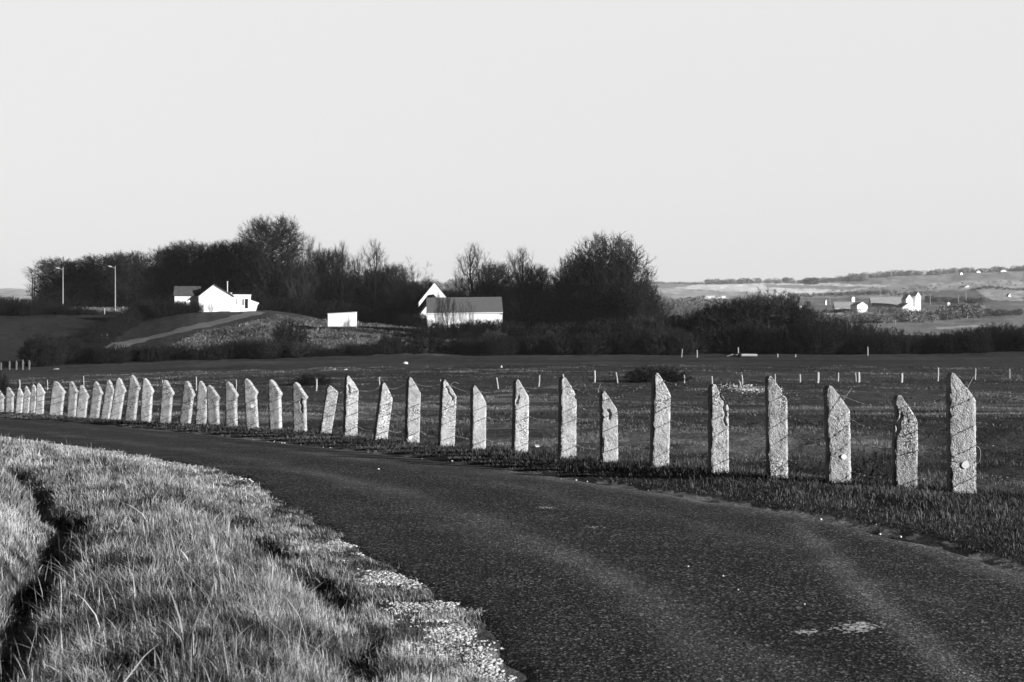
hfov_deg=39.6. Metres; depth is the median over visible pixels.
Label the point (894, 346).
hedge shrub
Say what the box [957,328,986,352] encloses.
hedge shrub
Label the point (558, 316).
bare tree
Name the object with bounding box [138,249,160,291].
bare tree
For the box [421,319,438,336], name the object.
hedge shrub
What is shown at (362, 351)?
hedge shrub
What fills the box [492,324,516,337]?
hedge shrub
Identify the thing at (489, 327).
hedge shrub
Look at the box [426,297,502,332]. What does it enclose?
barn
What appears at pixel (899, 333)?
hedge shrub
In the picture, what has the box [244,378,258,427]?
concrete post
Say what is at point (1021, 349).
hedge shrub
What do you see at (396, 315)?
undergrowth shrub
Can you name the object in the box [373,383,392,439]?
concrete post
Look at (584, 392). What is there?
barbed wire
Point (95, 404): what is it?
concrete post
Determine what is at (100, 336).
hedge shrub
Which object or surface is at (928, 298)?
wood
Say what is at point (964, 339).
hedge shrub
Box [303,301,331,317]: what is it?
undergrowth shrub
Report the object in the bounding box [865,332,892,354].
hedge shrub
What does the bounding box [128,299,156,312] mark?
hedge shrub
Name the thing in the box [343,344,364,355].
hedge shrub
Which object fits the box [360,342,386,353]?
hedge shrub
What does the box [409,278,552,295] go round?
wood
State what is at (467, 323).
hedge shrub
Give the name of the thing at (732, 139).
sky
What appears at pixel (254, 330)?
bracken
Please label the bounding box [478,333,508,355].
hedge shrub
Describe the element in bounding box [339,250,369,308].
bare tree
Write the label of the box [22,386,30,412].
concrete post
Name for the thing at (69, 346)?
hedge shrub
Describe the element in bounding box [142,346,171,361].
hedge shrub
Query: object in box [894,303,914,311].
farmhouse
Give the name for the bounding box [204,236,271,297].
bare tree
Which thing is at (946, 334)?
hedge shrub
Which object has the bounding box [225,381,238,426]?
concrete post
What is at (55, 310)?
hedge shrub
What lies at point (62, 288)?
street lamp
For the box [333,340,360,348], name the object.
shrub
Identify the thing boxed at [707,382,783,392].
rubble
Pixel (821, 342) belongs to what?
hedge shrub
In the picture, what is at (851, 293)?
wood
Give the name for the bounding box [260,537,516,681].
chalk rubble
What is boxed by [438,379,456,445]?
concrete post
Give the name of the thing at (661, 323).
hedge shrub
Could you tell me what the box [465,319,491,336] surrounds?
hedge shrub
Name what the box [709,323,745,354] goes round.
hedge shrub
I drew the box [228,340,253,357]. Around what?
shrub
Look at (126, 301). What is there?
undergrowth shrub
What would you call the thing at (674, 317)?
hedge shrub
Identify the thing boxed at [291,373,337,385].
shrub
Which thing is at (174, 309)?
hedge shrub
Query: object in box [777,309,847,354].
shrub
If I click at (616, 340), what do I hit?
hedge shrub
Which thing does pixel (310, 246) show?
bare tree
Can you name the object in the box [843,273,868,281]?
wood
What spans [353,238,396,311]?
bare tree
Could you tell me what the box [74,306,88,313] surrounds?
hedge shrub
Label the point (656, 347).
hedge shrub
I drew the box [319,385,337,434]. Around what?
concrete post
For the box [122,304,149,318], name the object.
hedge shrub
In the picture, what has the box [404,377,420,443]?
concrete post
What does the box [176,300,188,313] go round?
hedge shrub
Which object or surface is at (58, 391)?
concrete post
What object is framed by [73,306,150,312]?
rough grass
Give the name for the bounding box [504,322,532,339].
hedge shrub
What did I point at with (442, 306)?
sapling
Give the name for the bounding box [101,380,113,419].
concrete post
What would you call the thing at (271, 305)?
undergrowth shrub
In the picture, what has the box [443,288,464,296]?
bare tree
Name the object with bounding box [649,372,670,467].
concrete post
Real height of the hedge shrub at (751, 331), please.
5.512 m
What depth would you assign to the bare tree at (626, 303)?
259.64 m
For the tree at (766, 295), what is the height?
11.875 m
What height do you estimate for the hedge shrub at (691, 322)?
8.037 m
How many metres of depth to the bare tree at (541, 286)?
282.67 m
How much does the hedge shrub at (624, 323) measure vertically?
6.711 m
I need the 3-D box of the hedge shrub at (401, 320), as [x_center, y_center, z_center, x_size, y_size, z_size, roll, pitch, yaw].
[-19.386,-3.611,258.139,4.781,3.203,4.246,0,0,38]
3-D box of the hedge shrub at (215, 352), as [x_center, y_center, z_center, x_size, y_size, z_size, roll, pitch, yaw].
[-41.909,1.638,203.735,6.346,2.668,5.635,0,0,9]
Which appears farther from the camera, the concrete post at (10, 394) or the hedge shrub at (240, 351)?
the hedge shrub at (240, 351)
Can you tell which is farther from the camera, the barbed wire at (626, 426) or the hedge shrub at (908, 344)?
the hedge shrub at (908, 344)
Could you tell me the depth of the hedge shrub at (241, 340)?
206.01 m
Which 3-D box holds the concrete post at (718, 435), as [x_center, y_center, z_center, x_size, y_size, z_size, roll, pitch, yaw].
[2.823,1.354,19.461,0.269,1.537,0.206,0,-1,-7]
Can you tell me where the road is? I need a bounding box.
[0,418,1023,681]
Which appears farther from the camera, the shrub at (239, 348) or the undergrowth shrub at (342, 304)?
the undergrowth shrub at (342, 304)
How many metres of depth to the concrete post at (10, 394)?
64.15 m
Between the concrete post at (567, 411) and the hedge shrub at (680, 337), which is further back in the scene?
the hedge shrub at (680, 337)
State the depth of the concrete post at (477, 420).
25.42 m
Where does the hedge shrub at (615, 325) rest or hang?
on the ground at (16, 331)
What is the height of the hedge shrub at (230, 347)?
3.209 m
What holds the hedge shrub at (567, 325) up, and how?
on the ground at (16, 331)
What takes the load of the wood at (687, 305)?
on the ground at (16, 331)
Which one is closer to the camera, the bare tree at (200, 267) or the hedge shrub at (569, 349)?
the hedge shrub at (569, 349)
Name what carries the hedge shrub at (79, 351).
on the ground at (16, 331)
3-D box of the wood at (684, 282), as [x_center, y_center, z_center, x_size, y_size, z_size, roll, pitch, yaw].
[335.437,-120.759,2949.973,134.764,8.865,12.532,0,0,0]
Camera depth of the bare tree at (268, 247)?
303.18 m
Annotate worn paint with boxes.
[795,629,817,634]
[828,622,883,634]
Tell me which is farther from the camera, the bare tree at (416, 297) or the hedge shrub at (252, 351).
the bare tree at (416, 297)
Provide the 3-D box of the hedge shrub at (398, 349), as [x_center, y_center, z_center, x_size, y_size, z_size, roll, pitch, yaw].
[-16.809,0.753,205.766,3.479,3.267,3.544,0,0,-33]
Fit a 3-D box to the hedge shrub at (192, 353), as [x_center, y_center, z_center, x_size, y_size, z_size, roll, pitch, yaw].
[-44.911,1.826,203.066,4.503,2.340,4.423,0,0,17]
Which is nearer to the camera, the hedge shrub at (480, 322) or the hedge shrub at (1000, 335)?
the hedge shrub at (1000, 335)
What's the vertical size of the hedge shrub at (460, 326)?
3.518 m
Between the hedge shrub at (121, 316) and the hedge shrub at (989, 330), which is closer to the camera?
the hedge shrub at (989, 330)
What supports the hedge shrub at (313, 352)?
on the ground at (16, 331)
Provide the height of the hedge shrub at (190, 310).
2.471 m
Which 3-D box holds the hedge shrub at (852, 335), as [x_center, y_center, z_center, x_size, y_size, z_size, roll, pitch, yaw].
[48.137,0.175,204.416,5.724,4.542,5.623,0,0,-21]
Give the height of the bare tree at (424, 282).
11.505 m
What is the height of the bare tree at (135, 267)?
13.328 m
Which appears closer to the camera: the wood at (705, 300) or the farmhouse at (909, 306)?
the farmhouse at (909, 306)
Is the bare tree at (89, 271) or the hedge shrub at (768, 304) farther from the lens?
the bare tree at (89, 271)
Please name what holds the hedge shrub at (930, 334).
on the ground at (16, 331)
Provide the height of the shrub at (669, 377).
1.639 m
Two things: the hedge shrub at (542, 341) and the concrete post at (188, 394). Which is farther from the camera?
the hedge shrub at (542, 341)
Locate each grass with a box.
[0,364,1023,489]
[0,432,514,681]
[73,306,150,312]
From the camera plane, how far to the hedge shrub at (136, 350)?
204.48 m
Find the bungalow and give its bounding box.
[173,281,258,311]
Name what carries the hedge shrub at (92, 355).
on the ground at (16, 331)
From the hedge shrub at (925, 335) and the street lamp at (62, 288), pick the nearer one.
the hedge shrub at (925, 335)
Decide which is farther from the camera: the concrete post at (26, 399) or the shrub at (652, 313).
the shrub at (652, 313)
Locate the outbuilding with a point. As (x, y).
(421, 308)
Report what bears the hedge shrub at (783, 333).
on the ground at (16, 331)
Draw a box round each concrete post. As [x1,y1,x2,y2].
[0,391,4,411]
[6,387,14,411]
[15,388,23,412]
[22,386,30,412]
[29,384,35,413]
[35,383,45,414]
[49,381,65,414]
[67,381,78,416]
[76,385,89,417]
[89,381,103,418]
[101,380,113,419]
[110,378,126,419]
[125,375,140,420]
[140,378,153,421]
[159,380,174,422]
[179,381,195,423]
[195,381,206,423]
[207,385,219,424]
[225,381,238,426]
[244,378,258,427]
[268,379,282,429]
[292,382,307,431]
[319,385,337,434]
[343,376,358,435]
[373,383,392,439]
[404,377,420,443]
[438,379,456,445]
[470,385,485,449]
[511,379,528,453]
[558,377,576,457]
[599,391,617,461]
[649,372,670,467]
[708,384,728,472]
[764,375,787,477]
[823,385,850,482]
[891,395,917,487]
[946,372,975,493]
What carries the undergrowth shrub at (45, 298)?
on the ground at (16, 331)
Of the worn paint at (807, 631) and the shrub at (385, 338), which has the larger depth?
the shrub at (385, 338)
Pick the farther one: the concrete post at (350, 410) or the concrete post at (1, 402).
the concrete post at (1, 402)
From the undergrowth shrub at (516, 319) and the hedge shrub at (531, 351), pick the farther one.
the undergrowth shrub at (516, 319)
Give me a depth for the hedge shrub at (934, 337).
205.85 m
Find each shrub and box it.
[0,295,23,314]
[0,296,14,314]
[0,371,11,394]
[11,297,27,313]
[13,298,36,315]
[16,333,66,366]
[16,339,44,363]
[18,331,66,364]
[24,299,43,314]
[32,291,63,305]
[35,300,50,314]
[36,337,71,364]
[42,301,59,313]
[44,287,78,305]
[50,337,73,362]
[51,303,65,313]
[57,335,85,362]
[58,303,74,313]
[59,290,97,306]
[62,342,91,362]
[65,306,79,314]
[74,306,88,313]
[77,343,99,361]
[79,292,107,307]
[81,309,99,314]
[82,330,111,345]
[85,344,107,361]
[86,331,116,342]
[92,321,123,336]
[93,345,120,363]
[94,326,117,340]
[95,286,124,307]
[104,343,132,363]
[105,312,138,327]
[111,291,145,306]
[118,309,146,321]
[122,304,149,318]
[124,305,153,316]
[125,349,139,361]
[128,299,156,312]
[128,344,143,361]
[136,345,158,361]
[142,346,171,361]
[144,290,174,306]
[152,300,175,316]
[155,343,178,359]
[161,301,178,315]
[163,295,174,306]
[165,345,187,358]
[168,299,183,314]
[175,345,195,358]
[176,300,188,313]
[178,302,192,312]
[184,347,210,359]
[185,302,198,312]
[192,302,203,312]
[195,346,216,359]
[200,344,237,359]
[216,339,241,358]
[227,338,249,353]
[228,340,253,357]
[229,289,256,301]
[232,338,260,357]
[242,335,272,347]
[244,340,270,358]
[247,291,268,307]
[256,337,285,358]
[258,295,286,310]
[266,352,288,358]
[269,316,310,347]
[271,341,293,354]
[273,296,303,313]
[281,344,300,355]
[286,341,315,357]
[289,292,317,315]
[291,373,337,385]
[296,343,327,356]
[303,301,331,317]
[315,348,335,355]
[319,299,353,318]
[326,348,347,355]
[331,347,357,355]
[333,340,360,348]
[339,303,366,320]
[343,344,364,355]
[345,345,379,355]
[357,305,383,322]
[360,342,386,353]
[368,306,393,323]
[373,342,396,353]
[377,329,409,353]
[381,306,411,325]
[388,336,406,354]
[392,314,414,326]
[400,314,415,327]
[401,323,458,353]
[406,313,424,327]
[410,313,426,326]
[414,313,426,326]
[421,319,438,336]
[427,323,445,336]
[442,324,457,337]
[443,340,471,353]
[448,323,463,338]
[451,332,474,347]
[453,322,469,336]
[454,336,480,354]
[460,321,477,335]
[462,319,486,338]
[463,336,486,353]
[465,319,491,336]
[469,330,486,340]
[474,339,489,353]
[477,319,498,334]
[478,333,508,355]
[480,328,507,344]
[484,318,504,334]
[490,319,513,337]
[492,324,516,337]
[492,334,519,355]
[502,310,526,327]
[502,320,527,339]
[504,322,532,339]
[508,335,536,354]
[519,334,547,354]
[522,321,557,338]
[530,317,554,334]
[531,333,553,353]
[538,331,564,353]
[545,324,573,339]
[548,337,581,354]
[553,320,582,339]
[574,332,612,354]
[575,317,616,346]
[587,313,635,351]
[589,336,614,354]
[596,333,621,354]
[601,314,635,338]
[613,320,646,336]
[615,327,646,354]
[621,364,695,382]
[625,314,665,336]
[632,323,667,354]
[636,312,678,335]
[639,332,678,354]
[654,312,685,330]
[659,327,681,349]
[662,328,696,355]
[666,312,697,333]
[670,332,708,354]
[678,307,729,337]
[679,314,702,333]
[687,302,739,350]
[688,331,712,352]
[693,325,727,353]
[694,297,753,334]
[701,295,764,332]
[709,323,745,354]
[719,323,759,353]
[720,297,779,332]
[726,294,790,335]
[732,322,765,352]
[738,321,780,353]
[744,322,787,353]
[746,290,796,326]
[750,292,814,339]
[768,298,818,332]
[776,325,800,353]
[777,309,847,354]
[779,331,809,353]
[803,331,835,354]
[818,316,851,351]
[830,324,853,353]
[836,328,864,354]
[838,317,863,332]
[844,333,871,354]
[847,320,890,340]
[851,339,885,353]
[852,324,874,339]
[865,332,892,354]
[878,338,904,353]
[880,326,909,343]
[887,336,911,353]
[896,335,919,353]
[908,330,932,350]
[911,334,929,353]
[914,336,937,353]
[923,334,948,352]
[924,331,944,342]
[931,335,965,353]
[938,330,963,339]
[944,330,974,352]
[954,326,974,336]
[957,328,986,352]
[962,327,995,352]
[970,322,1019,351]
[977,325,1002,351]
[986,326,1009,351]
[991,331,1022,351]
[1005,331,1023,351]
[1006,329,1023,351]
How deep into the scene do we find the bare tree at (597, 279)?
266.16 m
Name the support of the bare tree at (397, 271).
on the ground at (16, 331)
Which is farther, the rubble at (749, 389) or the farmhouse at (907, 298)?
the farmhouse at (907, 298)
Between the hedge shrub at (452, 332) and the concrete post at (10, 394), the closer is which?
the concrete post at (10, 394)
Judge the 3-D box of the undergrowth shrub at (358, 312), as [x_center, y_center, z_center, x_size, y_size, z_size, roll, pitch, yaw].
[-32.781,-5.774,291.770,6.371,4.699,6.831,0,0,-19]
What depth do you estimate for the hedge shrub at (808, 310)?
218.25 m
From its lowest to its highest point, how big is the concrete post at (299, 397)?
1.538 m
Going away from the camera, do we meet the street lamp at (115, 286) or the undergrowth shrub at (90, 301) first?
the street lamp at (115, 286)
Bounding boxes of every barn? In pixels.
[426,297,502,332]
[832,302,854,308]
[868,297,901,308]
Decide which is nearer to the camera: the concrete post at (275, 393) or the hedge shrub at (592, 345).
the concrete post at (275, 393)
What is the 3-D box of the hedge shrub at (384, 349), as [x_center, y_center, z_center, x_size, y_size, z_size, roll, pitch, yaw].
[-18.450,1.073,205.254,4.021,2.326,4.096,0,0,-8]
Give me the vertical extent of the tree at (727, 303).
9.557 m
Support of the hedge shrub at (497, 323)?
on the ground at (16, 331)
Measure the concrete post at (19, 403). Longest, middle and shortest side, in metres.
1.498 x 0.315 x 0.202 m
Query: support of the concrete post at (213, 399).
on the ground at (16, 331)
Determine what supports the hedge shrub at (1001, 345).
on the ground at (16, 331)
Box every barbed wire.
[1,379,1023,405]
[3,392,1023,431]
[3,399,1023,450]
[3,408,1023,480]
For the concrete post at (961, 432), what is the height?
1.785 m
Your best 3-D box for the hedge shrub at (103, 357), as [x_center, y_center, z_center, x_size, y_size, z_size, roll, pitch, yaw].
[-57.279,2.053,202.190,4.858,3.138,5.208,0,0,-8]
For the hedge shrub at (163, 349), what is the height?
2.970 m
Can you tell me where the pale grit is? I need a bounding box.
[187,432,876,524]
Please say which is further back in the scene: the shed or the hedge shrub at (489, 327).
the shed
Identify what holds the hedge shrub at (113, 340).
on the ground at (16, 331)
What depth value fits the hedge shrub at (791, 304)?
218.62 m
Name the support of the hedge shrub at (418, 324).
on the ground at (16, 331)
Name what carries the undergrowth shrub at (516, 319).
on the ground at (16, 331)
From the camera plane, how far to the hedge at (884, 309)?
857.00 m
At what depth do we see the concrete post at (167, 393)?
39.93 m
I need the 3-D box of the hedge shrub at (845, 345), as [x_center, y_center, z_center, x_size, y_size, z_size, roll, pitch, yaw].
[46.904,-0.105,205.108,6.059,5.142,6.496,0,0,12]
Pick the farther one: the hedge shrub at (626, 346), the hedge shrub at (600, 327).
the hedge shrub at (600, 327)
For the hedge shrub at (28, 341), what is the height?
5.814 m
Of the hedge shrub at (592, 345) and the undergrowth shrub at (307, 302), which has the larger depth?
the undergrowth shrub at (307, 302)
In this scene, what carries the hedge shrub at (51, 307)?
on the ground at (16, 331)
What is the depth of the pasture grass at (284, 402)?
82.53 m
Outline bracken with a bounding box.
[169,314,455,351]
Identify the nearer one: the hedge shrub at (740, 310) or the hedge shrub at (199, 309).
the hedge shrub at (740, 310)
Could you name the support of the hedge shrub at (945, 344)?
on the ground at (16, 331)
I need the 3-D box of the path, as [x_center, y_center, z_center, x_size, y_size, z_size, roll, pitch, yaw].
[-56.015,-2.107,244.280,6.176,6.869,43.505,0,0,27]
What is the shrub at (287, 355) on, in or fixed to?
on the ground at (16, 331)
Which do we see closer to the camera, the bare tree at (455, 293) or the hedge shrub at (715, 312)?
the hedge shrub at (715, 312)
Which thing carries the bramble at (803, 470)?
on the ground at (16, 331)
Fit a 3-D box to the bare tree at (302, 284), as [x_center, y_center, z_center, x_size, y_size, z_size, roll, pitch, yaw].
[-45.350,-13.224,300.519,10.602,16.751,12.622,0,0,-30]
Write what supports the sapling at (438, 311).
on the ground at (16, 331)
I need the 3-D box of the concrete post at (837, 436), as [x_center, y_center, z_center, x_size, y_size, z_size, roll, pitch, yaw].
[4.126,1.368,18.024,0.308,1.624,0.211,-1,1,-2]
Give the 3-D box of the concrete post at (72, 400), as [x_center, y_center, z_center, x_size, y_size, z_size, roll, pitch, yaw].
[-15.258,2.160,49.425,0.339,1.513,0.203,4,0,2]
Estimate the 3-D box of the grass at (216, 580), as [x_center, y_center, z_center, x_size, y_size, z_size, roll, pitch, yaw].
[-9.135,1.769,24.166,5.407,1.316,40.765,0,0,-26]
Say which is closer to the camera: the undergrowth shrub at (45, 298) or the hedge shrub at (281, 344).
the hedge shrub at (281, 344)
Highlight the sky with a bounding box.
[0,0,1023,289]
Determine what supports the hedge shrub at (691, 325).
on the ground at (16, 331)
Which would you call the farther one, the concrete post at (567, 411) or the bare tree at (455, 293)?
the bare tree at (455, 293)
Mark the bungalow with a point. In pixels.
(220, 299)
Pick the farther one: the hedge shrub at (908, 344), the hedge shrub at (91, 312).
the hedge shrub at (91, 312)
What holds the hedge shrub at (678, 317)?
on the ground at (16, 331)
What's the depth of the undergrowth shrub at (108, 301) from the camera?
310.40 m
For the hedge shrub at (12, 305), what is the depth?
292.91 m
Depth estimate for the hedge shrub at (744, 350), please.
204.25 m
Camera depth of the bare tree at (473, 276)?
284.38 m
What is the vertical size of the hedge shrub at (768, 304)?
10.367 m
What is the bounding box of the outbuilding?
[412,294,435,321]
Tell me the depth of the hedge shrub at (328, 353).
202.14 m
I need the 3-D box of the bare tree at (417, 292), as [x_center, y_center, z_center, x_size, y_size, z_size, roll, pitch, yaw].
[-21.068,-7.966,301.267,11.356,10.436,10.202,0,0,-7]
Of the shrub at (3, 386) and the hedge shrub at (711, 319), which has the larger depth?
the hedge shrub at (711, 319)
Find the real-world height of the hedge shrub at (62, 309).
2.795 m
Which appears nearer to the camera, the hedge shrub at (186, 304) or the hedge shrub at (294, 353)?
the hedge shrub at (294, 353)
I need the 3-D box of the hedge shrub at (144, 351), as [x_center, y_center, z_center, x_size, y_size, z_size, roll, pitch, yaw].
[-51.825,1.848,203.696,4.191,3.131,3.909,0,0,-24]
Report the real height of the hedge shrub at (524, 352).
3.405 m
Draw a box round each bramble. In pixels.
[788,452,824,476]
[851,443,924,483]
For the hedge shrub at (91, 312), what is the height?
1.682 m
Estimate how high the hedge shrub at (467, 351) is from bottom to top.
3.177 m
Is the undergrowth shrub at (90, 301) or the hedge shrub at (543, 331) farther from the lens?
the undergrowth shrub at (90, 301)
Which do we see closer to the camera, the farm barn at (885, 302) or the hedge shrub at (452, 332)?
the hedge shrub at (452, 332)
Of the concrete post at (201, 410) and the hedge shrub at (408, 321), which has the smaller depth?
the concrete post at (201, 410)
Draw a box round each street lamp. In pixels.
[56,267,62,304]
[108,266,115,310]
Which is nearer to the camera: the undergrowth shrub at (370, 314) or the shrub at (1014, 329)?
the shrub at (1014, 329)
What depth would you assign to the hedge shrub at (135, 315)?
262.69 m
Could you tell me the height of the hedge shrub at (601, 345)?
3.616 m
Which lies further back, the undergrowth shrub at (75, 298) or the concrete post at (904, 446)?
the undergrowth shrub at (75, 298)
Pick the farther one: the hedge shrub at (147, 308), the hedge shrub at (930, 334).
the hedge shrub at (147, 308)
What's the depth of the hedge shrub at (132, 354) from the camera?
203.99 m
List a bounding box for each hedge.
[820,306,910,312]
[831,280,1022,296]
[970,285,1023,290]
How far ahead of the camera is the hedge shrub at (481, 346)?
207.51 m
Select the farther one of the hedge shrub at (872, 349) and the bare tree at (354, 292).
the bare tree at (354, 292)
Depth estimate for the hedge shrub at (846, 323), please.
217.79 m
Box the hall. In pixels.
[702,296,725,298]
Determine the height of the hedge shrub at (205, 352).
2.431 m
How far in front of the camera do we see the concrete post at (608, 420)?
21.36 m
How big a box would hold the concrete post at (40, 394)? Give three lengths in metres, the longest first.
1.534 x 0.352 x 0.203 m
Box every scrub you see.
[839,308,943,323]
[934,303,986,319]
[980,308,1022,315]
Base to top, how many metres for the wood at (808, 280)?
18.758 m
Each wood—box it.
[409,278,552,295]
[648,281,702,283]
[656,296,745,312]
[661,295,721,303]
[702,265,1023,284]
[787,290,926,297]
[802,277,819,284]
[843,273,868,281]
[924,295,985,303]
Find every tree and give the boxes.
[22,256,93,302]
[27,275,66,302]
[69,252,133,303]
[92,249,164,305]
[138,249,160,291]
[143,244,190,294]
[150,239,213,300]
[185,240,241,291]
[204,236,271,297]
[232,214,310,300]
[246,259,315,312]
[277,242,323,314]
[292,269,354,310]
[297,234,324,315]
[298,247,357,309]
[326,240,356,307]
[332,274,362,311]
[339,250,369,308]
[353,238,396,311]
[353,267,380,312]
[356,277,396,315]
[370,263,414,323]
[381,258,433,311]
[394,280,425,311]
[404,291,424,309]
[414,275,433,301]
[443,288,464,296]
[445,265,468,296]
[451,243,501,296]
[474,259,518,318]
[492,247,554,321]
[509,264,553,323]
[544,250,585,329]
[552,228,661,331]
[603,279,671,327]
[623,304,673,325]
[680,308,718,319]
[714,297,760,312]
[742,287,801,305]
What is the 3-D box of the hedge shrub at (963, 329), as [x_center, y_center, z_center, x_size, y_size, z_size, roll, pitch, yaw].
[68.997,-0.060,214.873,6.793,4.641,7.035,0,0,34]
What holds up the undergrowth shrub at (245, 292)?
on the ground at (16, 331)
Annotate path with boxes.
[104,311,264,348]
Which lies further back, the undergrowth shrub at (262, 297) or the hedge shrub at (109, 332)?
the undergrowth shrub at (262, 297)
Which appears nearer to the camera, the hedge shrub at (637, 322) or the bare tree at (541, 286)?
the hedge shrub at (637, 322)
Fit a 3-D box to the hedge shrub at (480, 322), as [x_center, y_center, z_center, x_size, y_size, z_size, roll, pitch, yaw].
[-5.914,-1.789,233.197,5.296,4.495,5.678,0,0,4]
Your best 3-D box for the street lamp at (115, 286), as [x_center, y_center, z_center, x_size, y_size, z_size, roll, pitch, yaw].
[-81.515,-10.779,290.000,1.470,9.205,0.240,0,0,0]
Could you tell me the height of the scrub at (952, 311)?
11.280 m
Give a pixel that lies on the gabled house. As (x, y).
(434, 289)
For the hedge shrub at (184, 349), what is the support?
on the ground at (16, 331)
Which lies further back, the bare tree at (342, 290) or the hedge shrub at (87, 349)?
the bare tree at (342, 290)
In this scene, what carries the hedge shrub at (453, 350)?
on the ground at (16, 331)
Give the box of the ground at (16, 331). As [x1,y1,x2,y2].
[0,271,1023,681]
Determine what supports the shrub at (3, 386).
on the ground at (16, 331)
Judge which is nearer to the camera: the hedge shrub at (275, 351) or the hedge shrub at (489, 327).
the hedge shrub at (275, 351)
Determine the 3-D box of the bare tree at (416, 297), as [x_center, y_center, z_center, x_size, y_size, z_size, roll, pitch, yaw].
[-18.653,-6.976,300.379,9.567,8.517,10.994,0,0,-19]
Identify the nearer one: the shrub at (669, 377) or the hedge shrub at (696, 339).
the shrub at (669, 377)
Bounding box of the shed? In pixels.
[327,312,356,326]
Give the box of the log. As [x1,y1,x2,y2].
[736,354,756,356]
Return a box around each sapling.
[433,293,443,326]
[440,299,447,323]
[443,293,453,327]
[448,298,459,326]
[457,300,474,323]
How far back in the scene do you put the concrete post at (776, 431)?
18.61 m
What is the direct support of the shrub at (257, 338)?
on the ground at (16, 331)
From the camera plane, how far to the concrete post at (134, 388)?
42.15 m
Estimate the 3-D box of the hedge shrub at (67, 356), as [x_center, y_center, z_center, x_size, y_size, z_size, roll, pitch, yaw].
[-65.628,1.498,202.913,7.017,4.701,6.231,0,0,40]
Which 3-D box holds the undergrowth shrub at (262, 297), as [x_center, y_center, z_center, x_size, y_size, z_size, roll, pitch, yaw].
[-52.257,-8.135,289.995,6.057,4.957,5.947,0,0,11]
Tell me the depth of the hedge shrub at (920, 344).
206.38 m
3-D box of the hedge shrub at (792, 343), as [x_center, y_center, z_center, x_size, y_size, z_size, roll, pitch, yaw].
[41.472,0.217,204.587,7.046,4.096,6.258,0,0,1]
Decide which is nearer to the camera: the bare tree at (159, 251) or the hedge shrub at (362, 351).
the hedge shrub at (362, 351)
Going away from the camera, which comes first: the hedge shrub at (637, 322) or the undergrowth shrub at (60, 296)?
the hedge shrub at (637, 322)
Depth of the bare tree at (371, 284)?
302.86 m
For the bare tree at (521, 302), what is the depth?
279.14 m
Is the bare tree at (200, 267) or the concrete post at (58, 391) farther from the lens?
the bare tree at (200, 267)
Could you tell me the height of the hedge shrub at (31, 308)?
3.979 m
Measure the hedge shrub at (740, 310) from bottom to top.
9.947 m
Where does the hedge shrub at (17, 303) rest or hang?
on the ground at (16, 331)
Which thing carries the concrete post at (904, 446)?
on the ground at (16, 331)
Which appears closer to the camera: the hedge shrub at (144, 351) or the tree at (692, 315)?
the hedge shrub at (144, 351)
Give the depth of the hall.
1650.00 m
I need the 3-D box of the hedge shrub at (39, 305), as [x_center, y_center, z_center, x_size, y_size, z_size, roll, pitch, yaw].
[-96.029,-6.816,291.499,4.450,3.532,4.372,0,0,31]
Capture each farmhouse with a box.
[850,302,867,312]
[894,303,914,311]
[901,294,912,304]
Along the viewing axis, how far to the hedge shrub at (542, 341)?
207.61 m
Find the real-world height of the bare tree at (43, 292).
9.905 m
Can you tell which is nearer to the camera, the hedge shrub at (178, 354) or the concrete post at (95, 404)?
the concrete post at (95, 404)
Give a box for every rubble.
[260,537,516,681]
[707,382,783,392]
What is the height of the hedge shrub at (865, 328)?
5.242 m
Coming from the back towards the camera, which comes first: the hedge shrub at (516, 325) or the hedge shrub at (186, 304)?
the hedge shrub at (186, 304)
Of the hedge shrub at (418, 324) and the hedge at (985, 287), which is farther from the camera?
the hedge at (985, 287)
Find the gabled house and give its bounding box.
[417,282,445,306]
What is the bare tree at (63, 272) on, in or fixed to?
on the ground at (16, 331)
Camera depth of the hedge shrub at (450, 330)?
232.26 m
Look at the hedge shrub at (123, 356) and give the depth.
201.89 m
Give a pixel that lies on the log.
(749, 355)
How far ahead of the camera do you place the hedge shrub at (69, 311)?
286.29 m
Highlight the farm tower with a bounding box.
[911,292,920,310]
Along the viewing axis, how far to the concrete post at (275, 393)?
35.26 m
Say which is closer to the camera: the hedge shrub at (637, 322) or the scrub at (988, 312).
the hedge shrub at (637, 322)
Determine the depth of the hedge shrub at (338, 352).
202.75 m
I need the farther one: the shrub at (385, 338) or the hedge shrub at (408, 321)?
the hedge shrub at (408, 321)
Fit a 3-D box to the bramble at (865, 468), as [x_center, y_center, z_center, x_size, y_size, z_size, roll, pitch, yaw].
[5.641,2.470,22.574,2.156,1.792,2.233,0,0,-10]
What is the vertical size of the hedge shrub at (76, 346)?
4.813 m
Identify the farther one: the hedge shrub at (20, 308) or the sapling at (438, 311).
the hedge shrub at (20, 308)
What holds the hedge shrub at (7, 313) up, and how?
on the ground at (16, 331)
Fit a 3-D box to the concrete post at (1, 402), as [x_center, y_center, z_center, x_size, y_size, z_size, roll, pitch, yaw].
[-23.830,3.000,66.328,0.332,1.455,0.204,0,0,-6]
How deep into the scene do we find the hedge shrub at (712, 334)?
204.38 m

